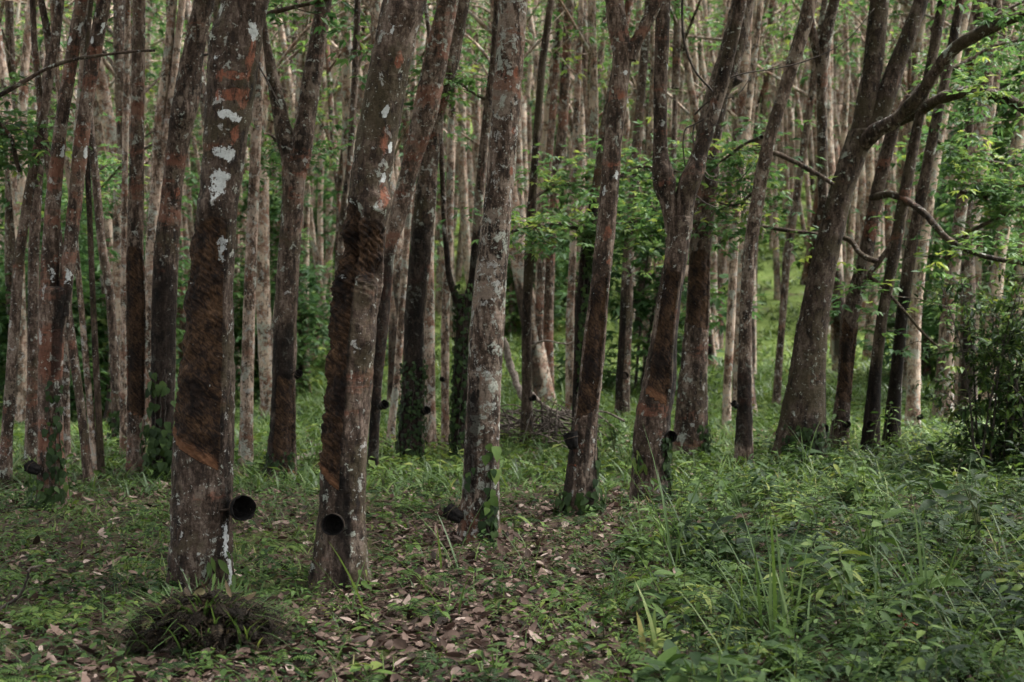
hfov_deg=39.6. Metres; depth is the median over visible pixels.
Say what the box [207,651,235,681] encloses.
fallen stick
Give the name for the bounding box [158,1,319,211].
rubber tree
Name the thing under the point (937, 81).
rubber tree
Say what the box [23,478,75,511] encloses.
climbing vine
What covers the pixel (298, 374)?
latex cup
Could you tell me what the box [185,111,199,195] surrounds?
sapling
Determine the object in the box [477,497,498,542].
climbing vine
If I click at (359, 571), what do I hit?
seedling
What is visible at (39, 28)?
rubber tree
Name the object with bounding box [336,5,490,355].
rubber tree
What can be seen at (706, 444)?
climbing vine
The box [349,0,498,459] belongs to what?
rubber tree
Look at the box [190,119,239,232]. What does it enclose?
sapling
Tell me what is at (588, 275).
climbing vine
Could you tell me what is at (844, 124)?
rubber tree
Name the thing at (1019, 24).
rubber tree
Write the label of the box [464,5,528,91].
rubber tree
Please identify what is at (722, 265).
rubber tree
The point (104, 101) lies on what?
rubber tree
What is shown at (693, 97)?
rubber tree
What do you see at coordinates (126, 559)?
ground weeds
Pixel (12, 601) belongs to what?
fallen stick
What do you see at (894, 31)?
rubber tree
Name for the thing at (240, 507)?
latex cup
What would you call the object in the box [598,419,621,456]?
shrub
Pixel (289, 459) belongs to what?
climbing vine
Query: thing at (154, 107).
rubber tree
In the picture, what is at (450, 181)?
rubber tree
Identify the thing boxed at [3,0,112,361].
rubber tree
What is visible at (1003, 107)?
rubber tree
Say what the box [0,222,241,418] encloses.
sapling
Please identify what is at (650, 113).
rubber tree
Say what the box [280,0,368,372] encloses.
rubber tree
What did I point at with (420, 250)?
rubber tree
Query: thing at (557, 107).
rubber tree
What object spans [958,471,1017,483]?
fern
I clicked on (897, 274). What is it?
sapling
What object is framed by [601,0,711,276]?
rubber tree
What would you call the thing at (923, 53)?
rubber tree
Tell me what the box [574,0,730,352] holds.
rubber tree
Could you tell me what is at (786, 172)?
rubber tree
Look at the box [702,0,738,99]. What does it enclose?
rubber tree
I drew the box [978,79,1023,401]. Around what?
rubber tree
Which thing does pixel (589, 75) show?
rubber tree
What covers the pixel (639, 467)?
climbing vine
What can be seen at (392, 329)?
rubber tree
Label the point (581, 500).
climbing vine
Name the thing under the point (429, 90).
rubber tree
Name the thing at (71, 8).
rubber tree
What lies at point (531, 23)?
rubber tree
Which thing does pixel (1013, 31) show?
rubber tree
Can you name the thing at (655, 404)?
rubber tree
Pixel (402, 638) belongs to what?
leaf litter
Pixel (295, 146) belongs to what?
rubber tree
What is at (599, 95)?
sapling
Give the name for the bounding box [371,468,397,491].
weed
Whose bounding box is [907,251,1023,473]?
bush
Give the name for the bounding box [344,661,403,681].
weed
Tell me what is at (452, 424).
climbing vine
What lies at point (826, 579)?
weed
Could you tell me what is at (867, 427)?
latex cup
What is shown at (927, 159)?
rubber tree
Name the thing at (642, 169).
rubber tree
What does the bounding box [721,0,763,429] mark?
rubber tree
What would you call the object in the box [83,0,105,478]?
rubber tree
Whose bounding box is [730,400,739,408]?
latex cup
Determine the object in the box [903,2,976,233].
rubber tree
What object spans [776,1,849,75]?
rubber tree
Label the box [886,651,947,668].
fern
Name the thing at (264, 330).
rubber tree
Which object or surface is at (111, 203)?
sapling
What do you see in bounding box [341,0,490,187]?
rubber tree
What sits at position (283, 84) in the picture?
rubber tree
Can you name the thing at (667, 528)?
grass clump
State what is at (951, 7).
rubber tree
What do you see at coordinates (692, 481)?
weed
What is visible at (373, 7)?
rubber tree
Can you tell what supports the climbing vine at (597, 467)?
attached to the rubber tree at (579, 477)
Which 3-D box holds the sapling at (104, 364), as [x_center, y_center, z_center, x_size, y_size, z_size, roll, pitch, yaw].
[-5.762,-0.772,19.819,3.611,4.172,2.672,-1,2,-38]
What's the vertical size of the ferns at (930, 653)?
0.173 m
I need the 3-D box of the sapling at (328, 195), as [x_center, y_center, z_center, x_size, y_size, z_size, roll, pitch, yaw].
[-2.995,-1.797,29.408,4.238,4.896,3.136,1,2,29]
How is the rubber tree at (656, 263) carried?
on the ground at (796, 294)
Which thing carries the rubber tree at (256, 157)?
on the ground at (796, 294)
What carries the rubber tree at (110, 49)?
on the ground at (796, 294)
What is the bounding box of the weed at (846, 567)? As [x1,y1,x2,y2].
[794,548,871,624]
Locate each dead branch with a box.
[532,340,573,346]
[532,392,569,417]
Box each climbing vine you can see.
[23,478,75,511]
[42,380,66,483]
[107,410,119,446]
[138,422,173,480]
[145,369,175,438]
[262,452,295,477]
[394,360,428,462]
[448,281,473,459]
[464,462,475,492]
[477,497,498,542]
[481,443,501,518]
[553,489,608,516]
[575,218,595,391]
[592,443,601,491]
[625,448,646,474]
[661,435,673,500]
[697,424,712,455]
[781,423,830,462]
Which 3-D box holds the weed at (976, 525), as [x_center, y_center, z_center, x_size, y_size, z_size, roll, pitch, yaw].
[2.573,1.020,7.946,0.269,0.571,0.449,1,2,30]
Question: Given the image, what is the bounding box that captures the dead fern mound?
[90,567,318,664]
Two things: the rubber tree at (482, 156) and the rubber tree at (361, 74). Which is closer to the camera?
the rubber tree at (482, 156)
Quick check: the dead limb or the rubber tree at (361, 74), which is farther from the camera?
the rubber tree at (361, 74)
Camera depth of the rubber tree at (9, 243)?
19.63 m
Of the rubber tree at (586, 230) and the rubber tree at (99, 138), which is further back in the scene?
the rubber tree at (99, 138)
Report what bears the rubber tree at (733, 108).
on the ground at (796, 294)
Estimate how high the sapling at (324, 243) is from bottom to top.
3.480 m
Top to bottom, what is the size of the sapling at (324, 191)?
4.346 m
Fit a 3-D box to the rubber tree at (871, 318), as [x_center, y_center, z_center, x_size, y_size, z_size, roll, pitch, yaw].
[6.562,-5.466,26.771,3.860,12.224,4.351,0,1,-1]
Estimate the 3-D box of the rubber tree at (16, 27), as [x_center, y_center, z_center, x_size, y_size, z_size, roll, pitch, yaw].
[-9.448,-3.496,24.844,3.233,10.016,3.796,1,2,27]
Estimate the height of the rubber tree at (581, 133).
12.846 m
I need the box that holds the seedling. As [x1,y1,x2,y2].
[347,568,366,590]
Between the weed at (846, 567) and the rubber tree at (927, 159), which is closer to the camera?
the weed at (846, 567)
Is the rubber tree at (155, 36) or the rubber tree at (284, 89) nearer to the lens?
the rubber tree at (284, 89)
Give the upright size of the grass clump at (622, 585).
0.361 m
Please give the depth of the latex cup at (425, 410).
13.64 m
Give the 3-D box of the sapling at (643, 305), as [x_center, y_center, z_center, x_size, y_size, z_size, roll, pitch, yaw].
[2.322,-1.227,22.001,3.598,4.407,3.831,1,2,41]
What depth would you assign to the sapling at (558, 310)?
31.31 m
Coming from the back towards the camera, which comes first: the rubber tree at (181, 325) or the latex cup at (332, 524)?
the rubber tree at (181, 325)
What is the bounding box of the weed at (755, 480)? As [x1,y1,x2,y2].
[742,475,779,508]
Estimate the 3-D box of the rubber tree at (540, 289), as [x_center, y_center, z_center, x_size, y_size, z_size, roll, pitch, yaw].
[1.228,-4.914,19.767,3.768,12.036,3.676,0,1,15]
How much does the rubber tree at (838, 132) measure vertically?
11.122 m
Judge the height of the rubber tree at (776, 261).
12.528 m
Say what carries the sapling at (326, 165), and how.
on the ground at (796, 294)
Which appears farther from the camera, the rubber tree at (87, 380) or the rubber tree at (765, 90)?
the rubber tree at (765, 90)
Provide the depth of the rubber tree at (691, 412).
13.68 m
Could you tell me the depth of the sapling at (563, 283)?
34.25 m
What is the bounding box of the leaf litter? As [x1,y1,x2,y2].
[0,422,1023,681]
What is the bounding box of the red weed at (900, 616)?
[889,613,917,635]
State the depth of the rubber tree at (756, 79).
30.86 m
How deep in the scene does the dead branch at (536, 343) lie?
16.94 m
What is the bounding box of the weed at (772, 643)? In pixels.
[717,640,791,670]
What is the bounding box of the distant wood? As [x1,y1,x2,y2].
[0,0,1023,366]
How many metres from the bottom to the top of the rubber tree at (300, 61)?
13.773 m
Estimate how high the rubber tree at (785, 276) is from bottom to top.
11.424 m
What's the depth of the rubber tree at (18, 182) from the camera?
18.35 m
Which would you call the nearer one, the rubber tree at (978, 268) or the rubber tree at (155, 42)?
the rubber tree at (978, 268)
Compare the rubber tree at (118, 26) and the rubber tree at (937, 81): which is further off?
the rubber tree at (937, 81)
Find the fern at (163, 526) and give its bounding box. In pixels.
[122,524,166,531]
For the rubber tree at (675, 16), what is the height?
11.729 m
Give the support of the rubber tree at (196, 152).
on the ground at (796, 294)
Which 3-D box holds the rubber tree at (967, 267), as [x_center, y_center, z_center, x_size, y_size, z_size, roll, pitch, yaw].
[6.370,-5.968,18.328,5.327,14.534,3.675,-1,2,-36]
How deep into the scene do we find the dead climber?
10.63 m
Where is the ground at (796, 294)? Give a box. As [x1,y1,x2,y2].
[0,0,1023,681]
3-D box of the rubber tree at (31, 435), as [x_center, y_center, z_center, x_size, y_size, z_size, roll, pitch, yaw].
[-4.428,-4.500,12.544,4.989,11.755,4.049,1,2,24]
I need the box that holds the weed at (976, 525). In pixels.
[944,469,999,571]
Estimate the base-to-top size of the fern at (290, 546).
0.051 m
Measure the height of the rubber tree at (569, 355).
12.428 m
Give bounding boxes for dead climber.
[681,0,873,207]
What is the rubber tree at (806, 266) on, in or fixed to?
on the ground at (796, 294)
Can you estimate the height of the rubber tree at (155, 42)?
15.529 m
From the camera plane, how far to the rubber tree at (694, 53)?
25.73 m
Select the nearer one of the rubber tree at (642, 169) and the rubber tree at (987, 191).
the rubber tree at (987, 191)
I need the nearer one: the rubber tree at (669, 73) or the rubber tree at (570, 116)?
the rubber tree at (570, 116)
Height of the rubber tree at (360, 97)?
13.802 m
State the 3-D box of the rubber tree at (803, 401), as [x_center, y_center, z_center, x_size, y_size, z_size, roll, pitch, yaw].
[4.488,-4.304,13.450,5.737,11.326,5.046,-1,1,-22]
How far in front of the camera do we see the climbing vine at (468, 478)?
8.74 m
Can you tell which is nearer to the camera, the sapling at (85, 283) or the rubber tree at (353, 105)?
the rubber tree at (353, 105)
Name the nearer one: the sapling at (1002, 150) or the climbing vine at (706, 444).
the climbing vine at (706, 444)
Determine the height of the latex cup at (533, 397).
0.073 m
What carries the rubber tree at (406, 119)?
on the ground at (796, 294)
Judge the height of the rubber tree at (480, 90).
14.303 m
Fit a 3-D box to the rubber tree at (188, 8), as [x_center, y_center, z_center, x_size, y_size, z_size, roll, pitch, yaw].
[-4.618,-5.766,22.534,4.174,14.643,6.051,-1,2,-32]
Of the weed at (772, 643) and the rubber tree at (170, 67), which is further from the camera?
the rubber tree at (170, 67)
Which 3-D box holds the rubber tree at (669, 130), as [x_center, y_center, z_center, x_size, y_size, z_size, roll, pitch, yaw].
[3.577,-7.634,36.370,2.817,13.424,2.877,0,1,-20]
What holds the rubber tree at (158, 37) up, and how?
on the ground at (796, 294)
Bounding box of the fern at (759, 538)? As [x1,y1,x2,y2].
[745,533,804,544]
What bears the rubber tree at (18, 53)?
on the ground at (796, 294)
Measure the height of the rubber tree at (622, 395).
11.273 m
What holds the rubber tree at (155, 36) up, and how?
on the ground at (796, 294)
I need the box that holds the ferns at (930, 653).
[0,470,1023,681]
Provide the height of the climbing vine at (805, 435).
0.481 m
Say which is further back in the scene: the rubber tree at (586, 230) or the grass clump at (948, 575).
the rubber tree at (586, 230)
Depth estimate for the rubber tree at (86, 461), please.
11.74 m
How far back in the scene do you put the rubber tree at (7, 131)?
11.71 m
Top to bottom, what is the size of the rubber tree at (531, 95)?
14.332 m
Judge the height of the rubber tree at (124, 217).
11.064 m
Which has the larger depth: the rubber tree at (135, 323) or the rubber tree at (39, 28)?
the rubber tree at (39, 28)
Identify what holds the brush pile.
on the ground at (796, 294)
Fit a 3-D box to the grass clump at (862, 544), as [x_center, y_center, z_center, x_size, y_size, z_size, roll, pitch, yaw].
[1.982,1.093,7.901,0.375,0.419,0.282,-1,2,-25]
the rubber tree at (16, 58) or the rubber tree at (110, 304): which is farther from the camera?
the rubber tree at (16, 58)
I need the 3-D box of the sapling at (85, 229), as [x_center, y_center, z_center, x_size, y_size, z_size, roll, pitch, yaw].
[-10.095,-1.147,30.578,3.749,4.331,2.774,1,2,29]
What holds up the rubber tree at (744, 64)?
on the ground at (796, 294)
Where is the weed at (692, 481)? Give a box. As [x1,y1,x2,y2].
[666,475,706,499]
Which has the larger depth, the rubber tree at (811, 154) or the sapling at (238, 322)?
the rubber tree at (811, 154)
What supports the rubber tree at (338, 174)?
on the ground at (796, 294)
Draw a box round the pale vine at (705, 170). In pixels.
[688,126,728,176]
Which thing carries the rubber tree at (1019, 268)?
on the ground at (796, 294)
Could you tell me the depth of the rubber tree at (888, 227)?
31.62 m
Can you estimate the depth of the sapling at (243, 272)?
32.40 m
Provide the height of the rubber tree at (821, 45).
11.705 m
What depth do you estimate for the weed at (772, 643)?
5.76 m
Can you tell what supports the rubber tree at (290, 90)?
on the ground at (796, 294)
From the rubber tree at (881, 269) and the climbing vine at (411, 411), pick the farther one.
the rubber tree at (881, 269)
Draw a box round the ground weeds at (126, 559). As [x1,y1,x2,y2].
[0,395,1023,681]
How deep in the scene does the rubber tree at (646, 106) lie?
30.20 m
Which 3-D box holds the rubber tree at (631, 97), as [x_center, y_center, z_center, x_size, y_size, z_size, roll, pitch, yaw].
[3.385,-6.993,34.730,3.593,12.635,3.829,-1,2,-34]
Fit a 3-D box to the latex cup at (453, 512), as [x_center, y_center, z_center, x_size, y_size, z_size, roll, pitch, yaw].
[-0.302,1.054,8.754,0.269,0.126,0.132,-1,1,-21]
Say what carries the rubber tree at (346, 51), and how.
on the ground at (796, 294)
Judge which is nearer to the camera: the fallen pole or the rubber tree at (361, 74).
the fallen pole
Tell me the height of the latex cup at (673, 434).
0.093 m
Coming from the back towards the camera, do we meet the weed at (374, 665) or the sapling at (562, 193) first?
the sapling at (562, 193)
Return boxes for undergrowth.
[568,400,1023,681]
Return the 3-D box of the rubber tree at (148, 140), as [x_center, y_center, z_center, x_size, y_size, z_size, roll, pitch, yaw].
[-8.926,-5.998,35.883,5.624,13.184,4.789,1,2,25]
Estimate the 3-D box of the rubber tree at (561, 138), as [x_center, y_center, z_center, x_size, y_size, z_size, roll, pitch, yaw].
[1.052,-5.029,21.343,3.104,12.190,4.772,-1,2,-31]
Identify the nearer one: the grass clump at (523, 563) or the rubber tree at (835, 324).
the grass clump at (523, 563)
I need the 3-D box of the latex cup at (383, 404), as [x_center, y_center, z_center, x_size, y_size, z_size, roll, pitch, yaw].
[-1.179,0.569,12.702,0.174,0.098,0.089,1,2,38]
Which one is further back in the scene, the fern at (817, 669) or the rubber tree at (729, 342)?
the rubber tree at (729, 342)
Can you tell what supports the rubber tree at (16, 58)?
on the ground at (796, 294)
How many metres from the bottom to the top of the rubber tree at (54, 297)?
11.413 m
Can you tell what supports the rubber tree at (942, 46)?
on the ground at (796, 294)
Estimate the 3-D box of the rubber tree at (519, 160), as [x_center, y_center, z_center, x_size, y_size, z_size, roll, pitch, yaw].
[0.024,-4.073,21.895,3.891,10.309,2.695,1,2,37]
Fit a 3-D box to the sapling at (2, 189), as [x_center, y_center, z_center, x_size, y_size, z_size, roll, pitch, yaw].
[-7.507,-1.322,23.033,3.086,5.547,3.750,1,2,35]
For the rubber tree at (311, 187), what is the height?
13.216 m
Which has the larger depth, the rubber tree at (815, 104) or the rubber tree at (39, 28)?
the rubber tree at (815, 104)
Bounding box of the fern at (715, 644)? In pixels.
[637,625,753,652]
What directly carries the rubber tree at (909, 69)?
on the ground at (796, 294)
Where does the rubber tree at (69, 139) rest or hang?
on the ground at (796, 294)
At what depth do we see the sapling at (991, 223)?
26.88 m
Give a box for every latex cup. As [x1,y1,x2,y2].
[24,460,40,474]
[219,495,255,520]
[291,369,302,378]
[321,513,344,535]
[377,399,388,409]
[421,406,430,414]
[441,503,462,522]
[529,394,536,400]
[562,431,577,449]
[665,430,676,441]
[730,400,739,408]
[842,421,850,428]
[866,420,874,429]
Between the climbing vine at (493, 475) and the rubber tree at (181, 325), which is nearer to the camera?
the climbing vine at (493, 475)
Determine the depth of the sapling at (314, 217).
36.83 m
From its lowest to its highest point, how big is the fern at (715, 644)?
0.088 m
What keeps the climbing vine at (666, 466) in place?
attached to the rubber tree at (655, 404)
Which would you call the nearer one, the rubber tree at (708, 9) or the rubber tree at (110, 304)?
the rubber tree at (110, 304)
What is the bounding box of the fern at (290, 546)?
[258,543,309,552]
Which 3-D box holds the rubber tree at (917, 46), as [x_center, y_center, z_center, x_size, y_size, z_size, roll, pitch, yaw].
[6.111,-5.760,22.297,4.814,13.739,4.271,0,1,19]
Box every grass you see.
[0,421,1023,681]
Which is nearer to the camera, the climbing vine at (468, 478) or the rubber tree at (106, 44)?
the climbing vine at (468, 478)
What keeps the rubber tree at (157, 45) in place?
on the ground at (796, 294)
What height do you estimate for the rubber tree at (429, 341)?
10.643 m
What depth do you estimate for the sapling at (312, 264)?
33.96 m
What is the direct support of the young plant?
on the ground at (796, 294)
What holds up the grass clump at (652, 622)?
on the ground at (796, 294)
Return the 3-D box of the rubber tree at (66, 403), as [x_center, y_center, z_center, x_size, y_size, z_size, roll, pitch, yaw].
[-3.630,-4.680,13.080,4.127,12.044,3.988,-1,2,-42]
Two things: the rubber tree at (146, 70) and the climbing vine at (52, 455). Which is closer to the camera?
the climbing vine at (52, 455)
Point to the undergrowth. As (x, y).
(669, 656)
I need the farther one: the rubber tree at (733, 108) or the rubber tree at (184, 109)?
the rubber tree at (733, 108)
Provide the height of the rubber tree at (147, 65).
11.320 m
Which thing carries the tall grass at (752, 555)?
on the ground at (796, 294)
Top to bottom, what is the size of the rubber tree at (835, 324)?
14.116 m
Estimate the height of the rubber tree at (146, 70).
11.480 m
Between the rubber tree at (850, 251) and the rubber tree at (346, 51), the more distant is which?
the rubber tree at (850, 251)
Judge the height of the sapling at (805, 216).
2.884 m
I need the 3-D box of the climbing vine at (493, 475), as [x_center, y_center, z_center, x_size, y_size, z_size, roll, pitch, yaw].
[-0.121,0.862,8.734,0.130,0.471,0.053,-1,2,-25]
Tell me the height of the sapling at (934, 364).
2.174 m
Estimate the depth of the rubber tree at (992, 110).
18.77 m
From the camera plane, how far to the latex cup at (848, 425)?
13.88 m
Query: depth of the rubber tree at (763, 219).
43.75 m
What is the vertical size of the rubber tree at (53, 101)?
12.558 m
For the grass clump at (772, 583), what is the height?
0.704 m
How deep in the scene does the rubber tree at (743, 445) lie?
12.70 m
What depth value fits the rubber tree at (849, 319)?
13.85 m
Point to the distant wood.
(864, 182)
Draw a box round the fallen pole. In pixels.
[297,451,321,459]
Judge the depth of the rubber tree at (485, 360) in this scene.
8.74 m
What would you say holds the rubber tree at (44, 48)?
on the ground at (796, 294)
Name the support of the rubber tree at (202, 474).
on the ground at (796, 294)
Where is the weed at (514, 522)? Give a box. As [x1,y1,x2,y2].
[500,514,532,536]
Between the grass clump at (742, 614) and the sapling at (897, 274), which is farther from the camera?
the sapling at (897, 274)
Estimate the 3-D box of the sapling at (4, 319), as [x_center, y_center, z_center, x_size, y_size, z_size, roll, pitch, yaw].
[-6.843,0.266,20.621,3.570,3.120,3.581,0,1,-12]
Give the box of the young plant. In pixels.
[199,544,244,592]
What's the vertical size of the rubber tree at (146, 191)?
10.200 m
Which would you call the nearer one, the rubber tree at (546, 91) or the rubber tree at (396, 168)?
the rubber tree at (396, 168)
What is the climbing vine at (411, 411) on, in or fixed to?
attached to the rubber tree at (420, 250)
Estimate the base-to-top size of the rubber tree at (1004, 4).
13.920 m
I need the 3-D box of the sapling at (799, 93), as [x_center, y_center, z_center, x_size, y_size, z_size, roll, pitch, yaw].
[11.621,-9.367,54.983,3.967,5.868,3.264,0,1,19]
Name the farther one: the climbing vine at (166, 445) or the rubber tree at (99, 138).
the rubber tree at (99, 138)
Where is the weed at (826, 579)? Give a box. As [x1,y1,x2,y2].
[802,562,842,598]
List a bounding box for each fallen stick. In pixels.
[0,565,42,610]
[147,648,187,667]
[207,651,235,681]
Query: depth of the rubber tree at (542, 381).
19.97 m
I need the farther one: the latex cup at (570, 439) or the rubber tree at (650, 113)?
the rubber tree at (650, 113)
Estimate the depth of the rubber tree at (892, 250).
13.64 m
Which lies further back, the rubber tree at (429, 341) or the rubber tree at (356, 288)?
the rubber tree at (429, 341)
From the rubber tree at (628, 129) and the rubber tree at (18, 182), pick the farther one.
the rubber tree at (628, 129)
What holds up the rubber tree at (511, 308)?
on the ground at (796, 294)
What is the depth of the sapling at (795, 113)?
56.43 m
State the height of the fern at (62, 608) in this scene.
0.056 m
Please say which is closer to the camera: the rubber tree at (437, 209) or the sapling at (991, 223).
the sapling at (991, 223)
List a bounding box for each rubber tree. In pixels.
[0,0,63,428]
[0,0,69,171]
[0,0,112,103]
[0,0,154,121]
[0,0,155,486]
[0,0,219,427]
[0,1,19,328]
[0,1,34,185]
[0,1,63,120]
[0,2,154,132]
[2,0,200,224]
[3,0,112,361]
[4,0,146,261]
[14,0,185,427]
[14,11,66,170]
[19,13,113,221]
[23,0,64,464]
[30,0,93,485]
[34,0,111,508]
[50,0,97,478]
[51,0,207,190]
[53,0,205,200]
[62,0,88,461]
[62,5,165,169]
[74,0,192,187]
[77,0,201,165]
[80,45,119,447]
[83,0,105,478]
[105,7,197,145]
[108,0,206,121]
[110,0,199,209]
[119,0,130,454]
[125,0,145,477]
[144,0,331,366]
[146,1,290,185]
[146,8,277,148]
[150,0,280,475]
[151,4,201,121]
[155,16,290,268]
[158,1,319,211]
[166,0,269,592]
[184,0,220,125]
[196,5,297,394]
[198,0,341,287]
[209,0,432,391]
[237,43,355,468]
[250,2,361,125]
[256,0,370,417]
[258,0,433,411]
[262,0,372,479]
[267,10,339,270]
[272,0,431,123]
[272,0,432,278]
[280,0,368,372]
[306,0,426,592]
[318,88,326,185]
[333,0,403,352]
[336,0,556,405]
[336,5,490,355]
[337,0,360,265]
[337,1,487,162]
[337,4,435,91]
[340,0,561,184]
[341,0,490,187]
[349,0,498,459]
[351,14,486,236]
[367,0,458,473]
[386,45,415,440]
[387,163,400,405]
[395,0,469,463]
[402,0,609,389]
[402,1,489,242]
[403,0,471,317]
[424,0,438,448]
[427,0,577,300]
[434,123,442,252]
[439,0,741,431]
[441,65,458,447]
[456,0,527,545]
[462,0,574,331]
[463,1,531,289]
[463,2,546,114]
[464,0,669,164]
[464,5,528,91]
[469,0,599,299]
[479,4,487,216]
[492,0,607,255]
[512,0,653,442]
[524,0,585,331]
[525,2,608,206]
[526,0,643,283]
[531,48,572,107]
[534,1,563,404]
[541,0,648,370]
[543,0,573,387]
[543,0,841,130]
[548,0,722,198]
[551,1,702,339]
[562,0,663,514]
[565,0,583,409]
[574,0,712,307]
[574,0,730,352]
[597,0,688,268]
[597,0,735,289]
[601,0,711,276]
[610,0,717,367]
[614,0,650,417]
[629,0,746,502]
[635,0,816,378]
[638,0,700,250]
[643,21,654,362]
[657,0,837,469]
[669,0,786,152]
[670,0,844,371]
[671,0,754,460]
[672,1,721,109]
[685,0,814,119]
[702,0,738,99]
[702,0,800,299]
[703,0,789,310]
[716,0,1023,466]
[716,1,801,262]
[717,98,737,348]
[718,3,802,240]
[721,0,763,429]
[731,15,757,416]
[732,0,795,124]
[771,0,827,406]
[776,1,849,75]
[776,11,814,199]
[779,0,926,390]
[793,0,936,298]
[794,0,936,360]
[798,0,992,398]
[799,5,861,334]
[800,4,903,284]
[801,6,905,281]
[809,0,839,437]
[810,0,929,331]
[828,0,1023,455]
[829,0,849,357]
[830,0,991,458]
[834,0,974,375]
[839,0,955,305]
[855,0,934,170]
[876,0,1023,422]
[881,0,1023,452]
[901,5,1023,279]
[902,1,1023,247]
[903,0,1023,429]
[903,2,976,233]
[919,0,1023,178]
[927,3,991,328]
[939,31,1023,226]
[954,0,1010,408]
[957,0,984,410]
[974,0,1023,232]
[977,2,1021,46]
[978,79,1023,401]
[997,212,1023,404]
[1007,2,1023,54]
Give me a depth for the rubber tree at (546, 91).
39.80 m
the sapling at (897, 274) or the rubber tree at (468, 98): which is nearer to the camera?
the sapling at (897, 274)
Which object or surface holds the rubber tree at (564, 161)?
on the ground at (796, 294)
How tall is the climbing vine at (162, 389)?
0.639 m
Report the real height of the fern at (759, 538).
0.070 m
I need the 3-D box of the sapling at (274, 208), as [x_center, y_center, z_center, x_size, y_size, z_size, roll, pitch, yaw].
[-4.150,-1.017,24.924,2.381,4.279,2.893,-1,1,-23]
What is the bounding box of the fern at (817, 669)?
[811,660,892,674]
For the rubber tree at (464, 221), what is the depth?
26.65 m
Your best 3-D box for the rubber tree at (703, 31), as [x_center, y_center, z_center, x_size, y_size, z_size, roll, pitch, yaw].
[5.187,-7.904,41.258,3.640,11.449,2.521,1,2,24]
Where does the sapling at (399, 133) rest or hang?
on the ground at (796, 294)
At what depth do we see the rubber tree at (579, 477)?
9.82 m
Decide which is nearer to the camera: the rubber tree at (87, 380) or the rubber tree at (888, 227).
the rubber tree at (87, 380)
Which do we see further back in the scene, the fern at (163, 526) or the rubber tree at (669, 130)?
the rubber tree at (669, 130)
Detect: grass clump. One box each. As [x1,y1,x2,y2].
[495,524,542,585]
[585,549,639,612]
[592,425,725,574]
[634,579,657,657]
[681,494,856,643]
[702,545,755,633]
[849,507,907,570]
[865,495,998,631]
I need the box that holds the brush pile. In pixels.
[449,389,624,449]
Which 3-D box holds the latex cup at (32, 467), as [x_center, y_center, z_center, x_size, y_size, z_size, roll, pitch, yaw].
[-3.438,0.909,10.296,0.123,0.109,0.202,0,1,14]
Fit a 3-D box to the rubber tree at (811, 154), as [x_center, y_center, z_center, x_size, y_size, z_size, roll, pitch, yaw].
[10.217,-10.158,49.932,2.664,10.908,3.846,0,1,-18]
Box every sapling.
[0,87,100,361]
[0,148,199,420]
[0,198,96,368]
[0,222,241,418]
[0,253,107,422]
[62,170,146,345]
[176,282,330,399]
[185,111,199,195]
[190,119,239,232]
[233,160,333,375]
[233,259,330,347]
[240,136,340,269]
[241,257,334,343]
[242,190,334,272]
[269,159,335,259]
[305,145,474,364]
[310,195,334,277]
[357,120,455,259]
[504,236,568,333]
[520,121,783,394]
[531,93,644,257]
[545,58,623,213]
[554,210,637,309]
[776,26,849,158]
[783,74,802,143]
[804,169,897,230]
[828,102,1021,383]
[829,251,901,317]
[874,36,1023,372]
[917,173,1020,352]
[921,273,1023,373]
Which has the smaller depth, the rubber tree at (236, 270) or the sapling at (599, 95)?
the rubber tree at (236, 270)
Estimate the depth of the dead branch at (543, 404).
16.52 m
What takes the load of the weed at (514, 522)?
on the ground at (796, 294)
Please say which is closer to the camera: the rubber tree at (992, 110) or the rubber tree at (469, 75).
the rubber tree at (992, 110)
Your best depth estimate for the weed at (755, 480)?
10.03 m
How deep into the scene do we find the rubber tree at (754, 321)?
23.65 m
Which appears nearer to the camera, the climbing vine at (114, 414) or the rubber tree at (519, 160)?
the climbing vine at (114, 414)
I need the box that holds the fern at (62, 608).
[17,603,69,616]
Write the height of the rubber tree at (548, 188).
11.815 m
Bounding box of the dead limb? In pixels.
[503,337,533,419]
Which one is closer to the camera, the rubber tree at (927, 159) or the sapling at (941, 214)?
the rubber tree at (927, 159)
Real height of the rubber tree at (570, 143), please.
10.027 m
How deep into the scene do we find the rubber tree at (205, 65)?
31.64 m
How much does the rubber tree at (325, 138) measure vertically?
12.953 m

